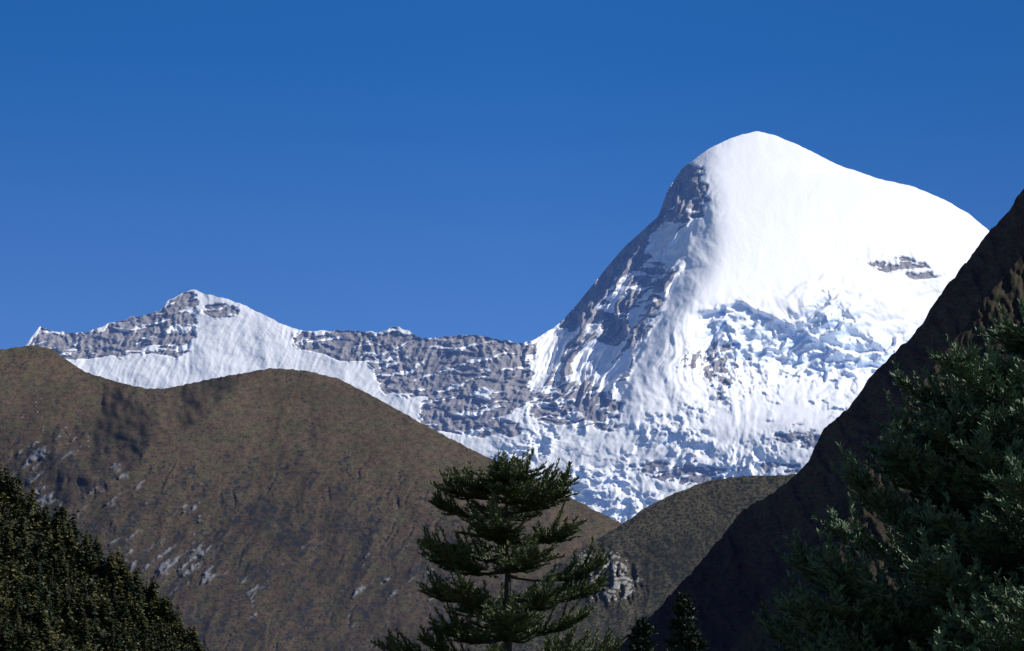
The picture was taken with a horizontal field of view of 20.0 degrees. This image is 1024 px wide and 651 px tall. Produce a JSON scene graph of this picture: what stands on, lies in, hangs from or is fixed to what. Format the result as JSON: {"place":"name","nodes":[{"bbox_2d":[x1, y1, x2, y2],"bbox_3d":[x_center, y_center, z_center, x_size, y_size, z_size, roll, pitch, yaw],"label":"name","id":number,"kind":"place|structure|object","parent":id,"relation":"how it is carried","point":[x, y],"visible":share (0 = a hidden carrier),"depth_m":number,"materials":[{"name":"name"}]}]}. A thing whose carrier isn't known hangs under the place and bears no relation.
{"place":"outdoors","nodes":[
{"label":"outdoors","id":0,"kind":"place"},
{"bbox_2d":[0,498,178,650],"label":"forest slope","id":1,"kind":"structure","parent":0,"point":[107,627],"depth_m":1255.88,"materials":[{"name":"green plant"}]},
{"bbox_2d":[0,457,212,650],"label":"trees","id":2,"kind":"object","parent":1,"relation":"on","point":[133,597],"depth_m":1253.01,"materials":[{"name":"green plant"}]},
{"bbox_2d":[0,345,621,650],"bbox_3d":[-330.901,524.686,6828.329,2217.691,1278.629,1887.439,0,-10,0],"label":"hill","id":3,"kind":"structure","parent":0,"point":[273,509],"depth_m":7073.84,"materials":[{"name":"brown soil"}]},
{"bbox_2d":[370,447,626,650],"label":"fir tree","id":4,"kind":"object","parent":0,"point":[512,481],"visible":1,"depth_m":88.70,"materials":[{"name":"green plant"}]},
{"bbox_2d":[25,131,988,522],"bbox_3d":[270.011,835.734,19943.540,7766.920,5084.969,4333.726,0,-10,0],"label":"snow massif","id":5,"kind":"structure","parent":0,"point":[757,303],"depth_m":19955.48,"materials":[{"name":"white snow"}]},
{"bbox_2d":[0,0,1023,348],"label":"sky","id":6,"kind":"structure","parent":0,"point":[425,168],"materials":[{"name":"blue"}]},
{"bbox_2d":[465,474,795,650],"bbox_3d":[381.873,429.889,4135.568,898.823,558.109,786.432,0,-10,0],"label":"hill","id":7,"kind":"structure","parent":0,"point":[659,550],"depth_m":4377.45,"materials":[{"name":"brown soil"}]},
{"bbox_2d":[624,616,658,650],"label":"conifer tree","id":8,"kind":"object","parent":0,"point":[641,630],"visible":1,"depth_m":267.64,"materials":[{"name":"green plant"}]},
{"bbox_2d":[661,589,707,650],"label":"conifer tree","id":9,"kind":"object","parent":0,"point":[685,641],"visible":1,"depth_m":297.07,"materials":[{"name":"green plant"}]},
{"bbox_2d":[616,189,1023,650],"bbox_3d":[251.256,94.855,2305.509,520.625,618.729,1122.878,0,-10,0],"label":"mountain slope","id":10,"kind":"structure","parent":0,"point":[737,573],"depth_m":2552.47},
{"bbox_2d":[730,254,1023,650],"bbox_3d":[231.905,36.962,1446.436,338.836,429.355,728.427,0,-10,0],"label":"hillside","id":11,"kind":"structure","parent":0,"point":[1008,289],"depth_m":1519.95,"materials":[{"name":"green plant"}]},
{"bbox_2d":[752,295,1023,650],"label":"conifer tree","id":12,"kind":"object","parent":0,"point":[967,594],"visible":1,"depth_m":42.88,"materials":[{"name":"green plant"}]},
{"bbox_2d":[831,516,986,621],"bbox_3d":[9.923,6.995,54.820,9.019,16.688,11.996,8,-12,-37],"label":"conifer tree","id":13,"kind":"object","parent":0,"point":[893,579],"depth_m":55.45,"materials":[{"name":"green plant"}]}
]}

